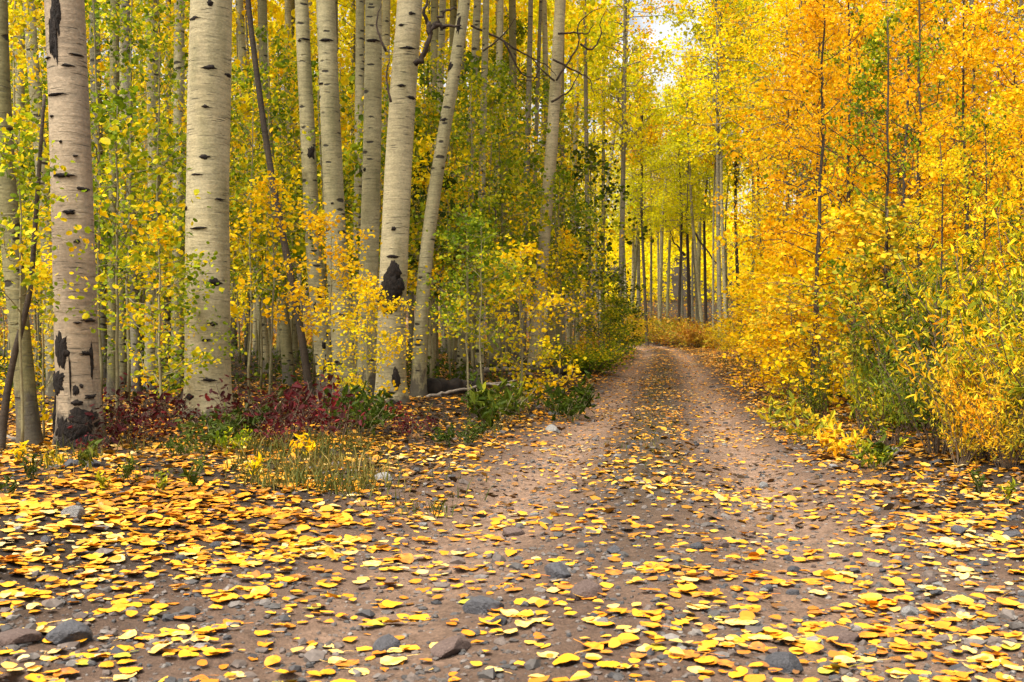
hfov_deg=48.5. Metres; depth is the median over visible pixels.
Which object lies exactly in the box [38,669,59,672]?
fallen leaf
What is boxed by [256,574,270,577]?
fallen leaf
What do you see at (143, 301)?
aspen tree
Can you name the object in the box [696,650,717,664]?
fallen leaf
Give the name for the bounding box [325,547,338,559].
fallen leaf
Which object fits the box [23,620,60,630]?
fallen leaf
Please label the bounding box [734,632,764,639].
fallen leaf
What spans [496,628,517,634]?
fallen leaf
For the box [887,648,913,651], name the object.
fallen leaf
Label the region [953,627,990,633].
fallen leaf
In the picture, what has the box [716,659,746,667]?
fallen leaf
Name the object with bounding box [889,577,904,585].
fallen leaf
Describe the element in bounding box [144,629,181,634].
fallen leaf
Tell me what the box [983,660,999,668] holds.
fallen leaf
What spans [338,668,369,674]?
fallen leaf
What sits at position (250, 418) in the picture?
herb
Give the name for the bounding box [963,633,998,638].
fallen leaf
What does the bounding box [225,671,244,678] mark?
fallen leaf
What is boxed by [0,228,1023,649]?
ground
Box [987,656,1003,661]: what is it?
fallen leaf
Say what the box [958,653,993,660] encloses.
fallen leaf
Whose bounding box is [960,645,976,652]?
fallen leaf
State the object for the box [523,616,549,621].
fallen leaf
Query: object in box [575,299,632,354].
bush
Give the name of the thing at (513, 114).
aspen sapling
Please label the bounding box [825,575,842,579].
fallen leaf
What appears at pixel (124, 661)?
fallen leaf
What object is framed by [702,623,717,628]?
fallen leaf
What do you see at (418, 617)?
fallen leaf
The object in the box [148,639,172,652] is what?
fallen leaf
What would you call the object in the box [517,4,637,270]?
aspen tree
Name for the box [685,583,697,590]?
fallen leaf
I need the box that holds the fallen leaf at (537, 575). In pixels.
[521,573,548,577]
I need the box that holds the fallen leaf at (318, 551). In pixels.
[305,549,325,552]
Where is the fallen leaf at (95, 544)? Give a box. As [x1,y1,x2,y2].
[87,540,114,545]
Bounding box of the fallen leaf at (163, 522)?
[146,520,164,524]
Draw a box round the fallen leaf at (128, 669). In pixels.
[119,667,142,672]
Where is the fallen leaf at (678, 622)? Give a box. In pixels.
[670,618,688,627]
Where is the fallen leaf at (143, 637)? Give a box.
[134,635,160,639]
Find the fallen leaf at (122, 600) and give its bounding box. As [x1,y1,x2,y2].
[111,597,138,603]
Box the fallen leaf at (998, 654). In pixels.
[981,649,1007,656]
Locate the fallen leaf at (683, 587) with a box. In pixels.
[677,580,695,589]
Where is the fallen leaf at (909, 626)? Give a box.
[899,623,918,629]
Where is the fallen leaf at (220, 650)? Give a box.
[209,648,229,652]
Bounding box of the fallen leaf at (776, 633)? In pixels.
[764,629,782,636]
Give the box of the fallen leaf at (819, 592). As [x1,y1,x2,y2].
[809,589,836,594]
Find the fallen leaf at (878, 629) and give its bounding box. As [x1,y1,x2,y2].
[866,626,885,630]
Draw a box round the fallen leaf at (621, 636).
[617,633,638,644]
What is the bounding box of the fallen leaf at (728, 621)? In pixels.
[715,619,747,625]
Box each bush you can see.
[528,330,647,374]
[554,261,653,354]
[575,291,642,354]
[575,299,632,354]
[592,316,657,341]
[594,292,651,348]
[606,303,648,352]
[623,313,658,347]
[626,309,686,325]
[632,316,684,340]
[636,313,710,344]
[645,314,734,347]
[649,315,716,337]
[660,320,732,347]
[701,324,723,345]
[706,281,764,367]
[710,323,734,351]
[714,259,806,374]
[718,216,898,393]
[721,310,753,359]
[722,239,834,383]
[722,275,828,398]
[730,296,836,409]
[733,191,997,407]
[733,235,906,407]
[738,189,984,417]
[746,164,963,396]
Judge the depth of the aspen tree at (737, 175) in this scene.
63.92 m
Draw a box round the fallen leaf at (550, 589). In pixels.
[541,586,562,591]
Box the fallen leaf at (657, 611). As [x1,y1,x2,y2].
[638,609,661,614]
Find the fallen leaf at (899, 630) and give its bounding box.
[893,628,905,632]
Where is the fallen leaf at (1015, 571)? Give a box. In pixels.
[1008,569,1023,572]
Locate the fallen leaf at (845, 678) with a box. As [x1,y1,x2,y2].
[842,675,858,681]
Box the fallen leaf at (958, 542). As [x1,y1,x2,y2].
[945,541,970,546]
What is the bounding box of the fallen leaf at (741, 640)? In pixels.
[724,638,744,643]
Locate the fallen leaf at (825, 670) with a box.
[818,667,839,672]
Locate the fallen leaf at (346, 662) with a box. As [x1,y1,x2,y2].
[326,659,358,666]
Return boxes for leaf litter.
[0,353,1023,526]
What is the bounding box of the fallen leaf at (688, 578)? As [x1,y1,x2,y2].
[673,576,698,580]
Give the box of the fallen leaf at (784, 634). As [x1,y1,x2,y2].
[770,631,804,639]
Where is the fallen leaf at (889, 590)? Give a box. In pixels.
[882,588,909,591]
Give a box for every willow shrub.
[789,346,837,422]
[818,258,995,432]
[825,318,925,421]
[837,325,910,431]
[841,321,934,445]
[859,288,1020,454]
[870,237,1021,426]
[874,278,1023,461]
[886,190,1023,432]
[917,367,1004,466]
[928,255,1023,460]
[935,250,1023,440]
[946,214,1023,398]
[949,350,1023,468]
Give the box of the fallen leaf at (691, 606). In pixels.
[685,602,702,609]
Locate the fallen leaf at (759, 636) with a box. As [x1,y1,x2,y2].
[743,631,772,638]
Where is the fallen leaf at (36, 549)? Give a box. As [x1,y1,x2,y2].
[24,547,43,554]
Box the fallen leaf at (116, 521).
[103,520,127,523]
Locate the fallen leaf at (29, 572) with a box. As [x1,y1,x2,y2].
[14,569,45,573]
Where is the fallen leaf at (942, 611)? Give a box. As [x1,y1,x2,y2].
[924,607,947,612]
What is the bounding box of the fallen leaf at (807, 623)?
[802,621,822,625]
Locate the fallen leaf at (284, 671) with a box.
[267,667,296,672]
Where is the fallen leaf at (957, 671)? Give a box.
[935,670,973,673]
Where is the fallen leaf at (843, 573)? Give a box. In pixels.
[838,572,861,576]
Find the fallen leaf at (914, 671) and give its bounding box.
[910,669,923,674]
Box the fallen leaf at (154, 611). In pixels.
[148,609,165,615]
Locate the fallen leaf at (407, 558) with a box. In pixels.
[397,551,413,563]
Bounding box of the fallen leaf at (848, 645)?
[820,637,854,647]
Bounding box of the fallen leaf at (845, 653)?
[839,651,862,658]
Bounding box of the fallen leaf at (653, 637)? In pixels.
[647,635,665,638]
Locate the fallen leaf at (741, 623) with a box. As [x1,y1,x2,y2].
[729,622,748,624]
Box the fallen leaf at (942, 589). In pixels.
[925,585,950,590]
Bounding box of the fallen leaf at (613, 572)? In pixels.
[605,568,626,574]
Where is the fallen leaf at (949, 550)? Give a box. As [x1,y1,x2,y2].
[929,548,954,552]
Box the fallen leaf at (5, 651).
[0,647,13,653]
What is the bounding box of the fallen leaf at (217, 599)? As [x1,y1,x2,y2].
[211,597,225,601]
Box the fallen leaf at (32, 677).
[25,673,45,681]
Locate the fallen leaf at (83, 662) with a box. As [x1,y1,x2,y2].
[75,656,89,664]
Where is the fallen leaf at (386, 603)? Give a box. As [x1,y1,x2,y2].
[371,600,401,606]
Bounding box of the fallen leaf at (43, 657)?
[40,651,53,660]
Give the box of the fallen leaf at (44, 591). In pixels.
[31,590,51,593]
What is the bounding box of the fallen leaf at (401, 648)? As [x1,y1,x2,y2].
[384,647,404,651]
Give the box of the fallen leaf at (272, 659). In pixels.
[263,655,280,668]
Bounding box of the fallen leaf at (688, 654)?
[673,649,723,657]
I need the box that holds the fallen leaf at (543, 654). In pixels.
[536,651,558,657]
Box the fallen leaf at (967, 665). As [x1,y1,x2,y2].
[963,663,991,668]
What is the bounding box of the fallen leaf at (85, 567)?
[84,564,103,569]
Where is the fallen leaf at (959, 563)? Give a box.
[948,561,971,567]
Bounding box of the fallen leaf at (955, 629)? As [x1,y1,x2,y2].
[944,626,959,631]
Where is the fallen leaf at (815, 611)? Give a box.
[807,609,824,613]
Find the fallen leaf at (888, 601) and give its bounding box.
[879,599,896,604]
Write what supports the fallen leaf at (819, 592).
on the dirt road
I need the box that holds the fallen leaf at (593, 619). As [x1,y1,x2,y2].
[584,616,600,621]
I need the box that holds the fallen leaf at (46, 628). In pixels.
[37,626,55,631]
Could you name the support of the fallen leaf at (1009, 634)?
on the dirt road
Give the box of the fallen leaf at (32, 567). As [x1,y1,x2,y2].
[27,566,43,568]
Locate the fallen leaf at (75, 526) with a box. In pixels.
[46,523,80,528]
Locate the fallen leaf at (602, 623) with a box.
[594,616,614,625]
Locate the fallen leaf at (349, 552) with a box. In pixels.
[341,550,359,554]
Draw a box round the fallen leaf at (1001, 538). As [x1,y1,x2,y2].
[992,533,1007,542]
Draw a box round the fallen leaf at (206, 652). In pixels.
[203,650,227,654]
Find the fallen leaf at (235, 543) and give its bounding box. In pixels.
[225,541,238,544]
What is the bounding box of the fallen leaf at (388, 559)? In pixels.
[375,558,396,560]
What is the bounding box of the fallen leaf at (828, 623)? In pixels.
[820,621,850,628]
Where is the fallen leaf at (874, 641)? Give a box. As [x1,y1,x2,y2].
[868,639,881,645]
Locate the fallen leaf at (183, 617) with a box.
[174,612,203,618]
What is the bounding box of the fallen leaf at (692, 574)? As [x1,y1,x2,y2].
[673,572,699,575]
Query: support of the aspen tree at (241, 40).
on the ground at (66, 550)
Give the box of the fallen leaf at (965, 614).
[956,612,975,621]
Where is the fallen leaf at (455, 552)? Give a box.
[446,551,466,554]
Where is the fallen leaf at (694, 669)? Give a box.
[687,666,704,672]
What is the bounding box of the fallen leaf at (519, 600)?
[514,598,526,604]
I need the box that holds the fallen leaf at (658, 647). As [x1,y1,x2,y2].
[644,644,665,651]
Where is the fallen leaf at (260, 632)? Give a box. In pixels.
[254,630,283,634]
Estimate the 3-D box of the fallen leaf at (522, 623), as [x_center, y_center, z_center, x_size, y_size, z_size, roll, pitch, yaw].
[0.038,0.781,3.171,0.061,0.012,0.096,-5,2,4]
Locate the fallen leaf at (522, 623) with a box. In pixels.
[515,617,535,626]
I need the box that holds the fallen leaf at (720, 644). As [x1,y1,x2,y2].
[716,641,751,646]
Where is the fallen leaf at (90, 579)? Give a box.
[85,577,107,580]
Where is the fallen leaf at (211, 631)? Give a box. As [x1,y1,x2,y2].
[195,630,215,633]
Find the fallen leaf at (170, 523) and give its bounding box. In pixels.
[163,521,180,525]
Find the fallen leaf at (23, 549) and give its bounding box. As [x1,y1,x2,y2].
[9,545,32,550]
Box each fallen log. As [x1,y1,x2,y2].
[427,378,480,394]
[540,365,592,374]
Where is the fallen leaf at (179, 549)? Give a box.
[174,547,191,551]
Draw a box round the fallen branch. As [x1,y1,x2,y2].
[465,360,533,378]
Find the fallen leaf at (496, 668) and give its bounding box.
[485,666,511,673]
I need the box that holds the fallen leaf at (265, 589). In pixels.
[244,585,269,598]
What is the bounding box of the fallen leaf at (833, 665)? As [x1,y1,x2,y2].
[830,663,863,666]
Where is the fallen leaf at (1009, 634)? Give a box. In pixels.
[996,632,1022,636]
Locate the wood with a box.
[0,110,1023,304]
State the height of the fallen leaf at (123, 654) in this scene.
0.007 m
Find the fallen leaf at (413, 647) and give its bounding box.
[392,645,419,649]
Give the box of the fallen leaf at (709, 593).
[691,592,713,594]
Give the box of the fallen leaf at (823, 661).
[808,659,840,663]
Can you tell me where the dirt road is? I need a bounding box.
[0,344,1023,681]
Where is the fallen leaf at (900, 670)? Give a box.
[886,668,928,679]
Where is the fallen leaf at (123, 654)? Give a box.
[113,650,138,656]
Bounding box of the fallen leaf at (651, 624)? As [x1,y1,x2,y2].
[640,621,671,627]
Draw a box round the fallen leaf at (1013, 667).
[1001,664,1023,670]
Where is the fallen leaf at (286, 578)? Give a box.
[277,574,297,580]
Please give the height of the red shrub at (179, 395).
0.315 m
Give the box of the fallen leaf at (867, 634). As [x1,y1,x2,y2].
[859,631,878,636]
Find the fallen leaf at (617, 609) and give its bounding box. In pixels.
[604,608,631,611]
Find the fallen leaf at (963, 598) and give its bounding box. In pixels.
[952,595,973,603]
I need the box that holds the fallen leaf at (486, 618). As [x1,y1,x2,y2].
[479,616,501,625]
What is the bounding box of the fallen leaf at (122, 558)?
[107,554,124,562]
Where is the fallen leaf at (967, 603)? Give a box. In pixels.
[959,601,977,604]
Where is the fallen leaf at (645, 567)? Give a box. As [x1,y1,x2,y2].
[631,565,652,569]
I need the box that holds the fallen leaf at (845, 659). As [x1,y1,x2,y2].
[834,655,855,662]
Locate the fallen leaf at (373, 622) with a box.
[367,619,384,625]
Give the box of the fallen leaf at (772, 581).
[760,580,792,584]
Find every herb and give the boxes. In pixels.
[0,473,17,496]
[10,440,28,461]
[15,450,42,479]
[42,448,63,468]
[75,438,102,471]
[93,470,111,489]
[115,453,137,482]
[154,468,174,490]
[159,434,207,457]
[174,411,233,452]
[178,457,209,489]
[190,402,244,446]
[211,424,252,454]
[227,403,269,437]
[244,451,264,476]
[289,432,317,456]
[320,380,392,427]
[323,393,404,436]
[338,383,395,433]
[426,423,459,446]
[457,427,478,445]
[460,371,530,428]
[462,415,493,438]
[476,374,541,422]
[536,388,596,422]
[539,370,600,418]
[745,390,811,429]
[770,403,837,444]
[813,414,871,458]
[847,427,907,470]
[964,467,987,493]
[996,477,1018,503]
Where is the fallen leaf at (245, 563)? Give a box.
[232,561,255,565]
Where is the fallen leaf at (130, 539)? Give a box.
[113,536,136,541]
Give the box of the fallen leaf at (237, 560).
[229,559,245,562]
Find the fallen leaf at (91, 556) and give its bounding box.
[71,554,97,558]
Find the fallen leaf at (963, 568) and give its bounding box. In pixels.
[939,566,973,571]
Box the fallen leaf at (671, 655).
[663,650,684,661]
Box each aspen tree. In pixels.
[0,0,44,445]
[0,0,45,258]
[5,1,109,363]
[9,2,130,156]
[10,2,24,355]
[23,0,54,396]
[31,0,189,255]
[44,0,109,447]
[88,0,234,350]
[89,0,106,378]
[105,0,119,396]
[108,0,254,242]
[118,5,126,385]
[121,0,142,391]
[130,0,316,33]
[138,0,158,339]
[140,0,355,354]
[142,2,235,157]
[143,0,160,390]
[163,0,170,358]
[169,0,184,384]
[169,0,349,365]
[173,0,321,348]
[180,0,233,417]
[187,0,350,291]
[235,0,269,372]
[248,0,350,85]
[251,0,355,357]
[258,0,296,383]
[269,2,347,317]
[274,0,423,344]
[274,0,429,311]
[277,0,457,64]
[285,0,299,363]
[295,0,332,395]
[295,0,448,170]
[310,0,430,142]
[316,0,358,398]
[335,0,337,50]
[340,0,458,228]
[342,0,494,232]
[343,0,481,355]
[352,0,363,372]
[357,0,381,396]
[373,0,460,403]
[378,0,390,284]
[390,0,472,351]
[390,0,493,222]
[409,0,469,396]
[420,0,506,352]
[428,0,445,374]
[430,0,439,366]
[430,0,538,357]
[438,0,470,360]
[443,0,579,250]
[445,0,550,353]
[448,0,549,350]
[448,2,568,236]
[450,0,457,362]
[456,0,555,377]
[465,0,581,353]
[466,6,543,113]
[475,0,516,381]
[476,11,592,279]
[489,0,503,366]
[489,0,585,358]
[502,0,620,346]
[505,0,632,349]
[509,0,519,362]
[509,0,607,369]
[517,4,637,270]
[518,0,532,363]
[518,0,624,349]
[521,0,643,350]
[529,0,542,338]
[534,0,621,348]
[535,0,636,348]
[564,0,646,348]
[564,0,706,353]
[565,21,633,324]
[574,0,692,341]
[592,55,686,345]
[596,138,640,319]
[597,98,664,333]
[612,83,676,318]
[612,161,669,315]
[627,115,682,285]
[630,107,681,317]
[640,83,702,324]
[646,48,735,329]
[646,77,714,327]
[647,0,781,336]
[647,87,713,325]
[648,129,695,324]
[653,0,794,346]
[653,152,702,321]
[655,0,783,341]
[677,156,715,322]
[679,102,739,325]
[682,0,777,335]
[682,65,745,328]
[690,0,782,317]
[692,0,917,283]
[694,0,791,323]
[700,0,894,290]
[702,0,808,333]
[703,0,844,277]
[715,0,879,339]
[715,0,890,320]
[744,0,1002,346]
[764,0,991,349]
[797,0,979,212]
[841,0,1023,284]
[856,0,1023,299]
[879,0,1022,253]
[907,0,1023,262]
[921,0,1023,324]
[953,0,1023,228]
[965,1,1023,223]
[976,1,1023,227]
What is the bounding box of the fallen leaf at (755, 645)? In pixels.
[748,641,767,652]
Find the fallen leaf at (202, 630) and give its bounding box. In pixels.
[197,626,216,631]
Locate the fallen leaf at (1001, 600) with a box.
[986,595,1015,605]
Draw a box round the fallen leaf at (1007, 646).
[1001,643,1023,649]
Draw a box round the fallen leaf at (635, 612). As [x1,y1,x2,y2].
[632,608,650,617]
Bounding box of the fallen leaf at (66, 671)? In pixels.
[45,667,78,677]
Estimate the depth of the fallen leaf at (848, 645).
3.02 m
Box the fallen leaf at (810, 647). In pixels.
[804,637,825,653]
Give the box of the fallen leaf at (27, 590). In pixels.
[15,587,38,594]
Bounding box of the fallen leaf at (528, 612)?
[507,609,533,616]
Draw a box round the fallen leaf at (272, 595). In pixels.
[257,590,276,596]
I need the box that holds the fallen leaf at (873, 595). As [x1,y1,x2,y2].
[853,593,882,599]
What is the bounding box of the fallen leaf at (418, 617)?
[409,614,429,619]
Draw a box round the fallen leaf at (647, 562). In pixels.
[643,561,657,564]
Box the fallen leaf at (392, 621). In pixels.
[382,618,407,622]
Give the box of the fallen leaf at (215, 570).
[208,568,224,573]
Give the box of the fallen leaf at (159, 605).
[150,603,168,609]
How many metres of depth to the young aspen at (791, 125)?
27.50 m
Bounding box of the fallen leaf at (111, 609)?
[97,607,116,612]
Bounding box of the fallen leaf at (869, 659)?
[854,656,890,661]
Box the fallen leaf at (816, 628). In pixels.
[810,626,821,630]
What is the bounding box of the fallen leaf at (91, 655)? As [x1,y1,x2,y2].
[86,653,115,657]
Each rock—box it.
[0,628,41,646]
[40,535,51,544]
[45,619,92,644]
[61,505,84,518]
[62,459,79,467]
[82,459,100,467]
[210,541,221,548]
[358,584,369,589]
[372,634,400,654]
[375,472,392,481]
[398,538,408,544]
[418,522,427,526]
[430,634,470,658]
[456,547,466,551]
[462,595,503,614]
[491,616,506,625]
[502,527,524,536]
[530,512,538,515]
[544,562,570,577]
[545,424,559,432]
[570,579,602,600]
[577,512,586,517]
[594,617,608,625]
[607,545,620,553]
[644,583,656,590]
[648,530,658,536]
[690,542,704,549]
[718,541,728,547]
[759,481,768,487]
[759,588,768,591]
[761,584,772,591]
[764,652,803,673]
[768,648,779,653]
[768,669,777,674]
[783,555,793,561]
[786,589,798,594]
[787,566,801,573]
[814,626,859,642]
[840,506,850,510]
[899,562,910,567]
[901,606,917,616]
[925,576,938,584]
[930,589,942,594]
[932,581,946,588]
[950,525,969,535]
[1002,531,1022,539]
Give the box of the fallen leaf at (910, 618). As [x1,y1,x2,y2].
[907,616,916,620]
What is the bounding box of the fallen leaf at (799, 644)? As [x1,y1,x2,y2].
[777,639,809,646]
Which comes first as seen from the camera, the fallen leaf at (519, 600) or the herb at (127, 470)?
the fallen leaf at (519, 600)
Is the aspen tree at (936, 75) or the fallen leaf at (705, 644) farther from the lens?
the aspen tree at (936, 75)
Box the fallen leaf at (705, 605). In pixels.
[695,604,719,607]
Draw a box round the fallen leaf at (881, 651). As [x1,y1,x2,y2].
[867,648,887,653]
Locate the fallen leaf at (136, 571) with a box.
[125,569,141,573]
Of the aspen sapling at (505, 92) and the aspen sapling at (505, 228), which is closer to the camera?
the aspen sapling at (505, 228)
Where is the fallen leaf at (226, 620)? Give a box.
[223,619,252,626]
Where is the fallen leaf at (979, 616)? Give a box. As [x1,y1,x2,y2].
[951,611,987,619]
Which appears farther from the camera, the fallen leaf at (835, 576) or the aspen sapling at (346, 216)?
the aspen sapling at (346, 216)
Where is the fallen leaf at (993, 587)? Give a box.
[986,585,1004,588]
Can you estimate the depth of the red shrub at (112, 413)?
7.79 m
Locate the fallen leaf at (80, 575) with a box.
[73,572,93,576]
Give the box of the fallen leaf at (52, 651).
[48,647,65,652]
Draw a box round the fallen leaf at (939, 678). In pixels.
[932,676,969,681]
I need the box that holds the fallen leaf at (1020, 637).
[989,634,1023,639]
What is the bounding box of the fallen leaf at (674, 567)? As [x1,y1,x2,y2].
[653,565,680,568]
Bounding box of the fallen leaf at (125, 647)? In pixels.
[114,645,145,650]
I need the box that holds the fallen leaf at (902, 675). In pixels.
[890,670,907,680]
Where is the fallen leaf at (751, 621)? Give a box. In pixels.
[743,618,757,623]
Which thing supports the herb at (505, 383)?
on the ground at (66, 550)
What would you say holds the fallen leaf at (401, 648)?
on the dirt road
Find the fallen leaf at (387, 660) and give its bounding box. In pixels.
[380,654,419,664]
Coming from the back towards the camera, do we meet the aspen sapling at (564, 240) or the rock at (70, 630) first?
the aspen sapling at (564, 240)
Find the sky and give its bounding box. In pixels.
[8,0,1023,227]
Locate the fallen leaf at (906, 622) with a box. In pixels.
[900,621,918,624]
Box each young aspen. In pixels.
[701,0,905,405]
[732,45,837,287]
[743,0,883,369]
[743,0,912,342]
[756,61,911,363]
[759,3,950,361]
[781,0,985,337]
[784,0,994,355]
[791,49,916,359]
[810,1,994,422]
[820,0,1023,390]
[857,157,932,328]
[867,25,982,302]
[877,128,1007,428]
[878,101,982,317]
[898,0,1023,379]
[900,82,1010,298]
[916,112,1009,304]
[920,108,1023,324]
[926,1,1019,291]
[936,29,1023,308]
[939,0,1023,308]
[948,94,1023,307]
[965,84,1023,329]
[966,76,1023,345]
[970,81,1023,309]
[976,85,1022,263]
[984,31,1023,284]
[984,50,1020,148]
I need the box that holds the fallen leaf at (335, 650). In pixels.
[329,649,344,652]
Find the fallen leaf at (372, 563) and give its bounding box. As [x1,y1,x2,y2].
[363,560,390,565]
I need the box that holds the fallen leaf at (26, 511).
[16,510,34,514]
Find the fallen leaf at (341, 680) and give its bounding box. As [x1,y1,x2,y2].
[330,679,355,681]
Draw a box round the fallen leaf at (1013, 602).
[986,598,1022,605]
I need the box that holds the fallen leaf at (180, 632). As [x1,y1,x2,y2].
[171,631,196,635]
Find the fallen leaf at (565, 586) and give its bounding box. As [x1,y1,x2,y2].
[557,583,575,588]
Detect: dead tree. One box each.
[0,94,45,451]
[245,0,314,403]
[670,153,733,326]
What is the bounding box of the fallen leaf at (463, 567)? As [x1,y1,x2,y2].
[446,565,468,569]
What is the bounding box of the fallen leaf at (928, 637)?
[924,634,934,641]
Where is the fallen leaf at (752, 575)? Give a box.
[734,573,763,576]
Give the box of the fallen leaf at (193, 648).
[188,645,206,652]
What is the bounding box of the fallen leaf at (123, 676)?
[100,672,136,679]
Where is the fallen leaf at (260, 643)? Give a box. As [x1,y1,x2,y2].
[257,639,272,646]
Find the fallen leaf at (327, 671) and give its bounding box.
[306,669,334,676]
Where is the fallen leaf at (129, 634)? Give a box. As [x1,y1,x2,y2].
[114,629,136,640]
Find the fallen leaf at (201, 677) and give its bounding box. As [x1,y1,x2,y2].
[190,674,210,680]
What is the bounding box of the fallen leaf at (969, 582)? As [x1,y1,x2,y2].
[961,581,985,585]
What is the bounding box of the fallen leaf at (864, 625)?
[854,623,879,627]
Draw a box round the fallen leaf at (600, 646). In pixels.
[573,638,603,649]
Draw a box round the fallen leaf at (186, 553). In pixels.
[179,552,196,554]
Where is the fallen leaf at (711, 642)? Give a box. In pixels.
[701,636,717,644]
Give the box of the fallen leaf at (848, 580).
[831,576,853,582]
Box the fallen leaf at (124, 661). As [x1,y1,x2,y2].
[117,659,135,663]
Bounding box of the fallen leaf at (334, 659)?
[319,656,346,663]
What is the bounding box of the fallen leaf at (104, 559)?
[83,557,107,563]
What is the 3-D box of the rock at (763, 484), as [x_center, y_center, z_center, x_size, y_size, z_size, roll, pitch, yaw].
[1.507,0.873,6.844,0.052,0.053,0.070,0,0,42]
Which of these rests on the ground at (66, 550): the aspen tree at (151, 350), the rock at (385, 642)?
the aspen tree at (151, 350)
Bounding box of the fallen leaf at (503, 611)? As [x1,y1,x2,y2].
[500,609,524,616]
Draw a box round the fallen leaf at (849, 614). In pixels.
[840,613,858,617]
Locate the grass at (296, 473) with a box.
[21,354,897,518]
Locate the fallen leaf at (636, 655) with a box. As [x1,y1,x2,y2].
[621,652,646,657]
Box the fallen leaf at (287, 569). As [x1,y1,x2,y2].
[273,567,292,570]
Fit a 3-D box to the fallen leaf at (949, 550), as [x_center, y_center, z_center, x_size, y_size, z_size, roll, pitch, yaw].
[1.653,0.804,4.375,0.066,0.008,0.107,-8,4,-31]
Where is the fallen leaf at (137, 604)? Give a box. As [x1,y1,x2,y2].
[125,602,144,606]
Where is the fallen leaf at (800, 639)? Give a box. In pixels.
[795,638,820,642]
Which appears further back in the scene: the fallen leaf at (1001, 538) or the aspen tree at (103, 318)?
the aspen tree at (103, 318)
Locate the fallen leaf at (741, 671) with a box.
[719,666,747,677]
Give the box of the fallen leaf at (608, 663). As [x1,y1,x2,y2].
[596,661,623,668]
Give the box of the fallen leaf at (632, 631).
[625,628,639,632]
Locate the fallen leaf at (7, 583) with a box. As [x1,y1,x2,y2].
[0,581,18,586]
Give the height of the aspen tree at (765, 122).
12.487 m
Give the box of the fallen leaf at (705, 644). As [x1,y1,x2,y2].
[698,641,715,647]
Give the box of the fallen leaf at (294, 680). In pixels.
[272,679,297,681]
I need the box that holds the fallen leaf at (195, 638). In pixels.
[190,635,209,641]
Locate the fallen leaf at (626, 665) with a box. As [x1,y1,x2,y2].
[614,663,638,668]
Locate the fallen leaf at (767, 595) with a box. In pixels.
[755,593,780,597]
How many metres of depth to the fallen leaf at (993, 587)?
3.69 m
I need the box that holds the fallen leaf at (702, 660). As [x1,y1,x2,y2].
[694,653,714,662]
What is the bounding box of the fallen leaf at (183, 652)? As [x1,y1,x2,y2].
[178,649,198,656]
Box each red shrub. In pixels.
[68,404,137,448]
[71,426,115,455]
[101,400,172,445]
[102,373,180,429]
[103,401,159,438]
[104,393,142,426]
[108,385,203,430]
[121,408,175,439]
[140,389,201,425]
[175,408,199,427]
[205,375,279,430]
[207,405,238,422]
[215,390,301,435]
[242,385,335,438]
[244,395,292,430]
[246,390,293,421]
[247,375,352,431]
[250,415,307,445]
[276,368,366,421]
[280,398,349,436]
[284,374,370,430]
[286,391,315,420]
[302,398,371,440]
[367,401,411,426]
[385,408,428,432]
[391,414,429,439]
[409,412,443,431]
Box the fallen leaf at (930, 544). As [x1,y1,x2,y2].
[926,542,937,545]
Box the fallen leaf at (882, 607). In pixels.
[870,604,888,608]
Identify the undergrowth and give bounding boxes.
[0,293,987,348]
[0,338,928,391]
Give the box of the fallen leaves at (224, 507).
[0,343,1023,681]
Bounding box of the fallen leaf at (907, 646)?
[890,643,921,650]
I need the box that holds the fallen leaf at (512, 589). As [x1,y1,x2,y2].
[504,584,522,590]
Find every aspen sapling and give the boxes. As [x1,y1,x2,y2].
[0,0,51,314]
[0,101,125,445]
[0,150,49,384]
[0,160,37,313]
[0,247,124,438]
[0,249,39,357]
[8,0,115,405]
[8,0,186,404]
[8,76,47,359]
[9,0,119,376]
[10,57,47,251]
[11,17,164,193]
[11,85,48,363]
[12,71,138,275]
[17,74,217,421]
[18,0,187,278]
[18,144,138,312]
[27,0,189,404]
[28,72,166,243]
[48,0,253,395]
[91,0,265,304]
[95,121,184,377]
[96,140,179,315]
[96,206,254,418]
[101,63,168,356]
[104,192,145,294]
[105,58,239,258]
[119,114,268,306]
[136,138,259,340]
[137,127,184,287]
[139,102,272,276]
[145,59,302,268]
[160,10,321,343]
[161,25,321,388]
[163,81,299,243]
[167,60,321,398]
[173,222,257,331]
[184,172,285,360]
[229,59,351,346]
[229,64,411,289]
[229,150,307,388]
[229,171,344,400]
[230,20,322,308]
[230,153,270,364]
[231,60,300,327]
[232,152,301,377]
[235,58,352,380]
[257,28,383,301]
[278,109,352,360]
[279,44,384,289]
[280,209,381,388]
[286,175,353,304]
[287,67,415,239]
[287,126,353,281]
[289,88,426,275]
[303,270,425,399]
[322,183,352,299]
[326,55,457,289]
[343,26,464,257]
[345,143,384,234]
[347,104,459,294]
[350,174,440,293]
[354,130,477,377]
[359,151,495,372]
[381,60,491,378]
[381,104,477,377]
[382,40,522,380]
[404,199,526,412]
[411,50,546,375]
[412,98,519,369]
[414,213,543,384]
[415,97,538,268]
[415,170,519,379]
[417,69,542,380]
[428,237,601,412]
[439,57,562,378]
[439,59,540,283]
[449,121,554,366]
[450,103,558,381]
[452,53,569,366]
[469,175,538,378]
[491,147,571,301]
[498,167,623,358]
[503,78,610,364]
[518,157,612,363]
[519,98,638,354]
[526,225,605,381]
[529,139,653,356]
[547,193,626,351]
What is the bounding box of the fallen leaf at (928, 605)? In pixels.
[922,603,936,607]
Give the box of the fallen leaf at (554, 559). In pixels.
[546,558,570,561]
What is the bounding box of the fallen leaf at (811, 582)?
[806,580,821,584]
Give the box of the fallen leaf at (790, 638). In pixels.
[772,635,809,641]
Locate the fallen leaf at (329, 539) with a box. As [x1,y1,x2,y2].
[317,537,339,540]
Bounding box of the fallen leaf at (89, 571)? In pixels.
[77,569,98,574]
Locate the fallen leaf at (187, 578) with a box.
[184,574,201,579]

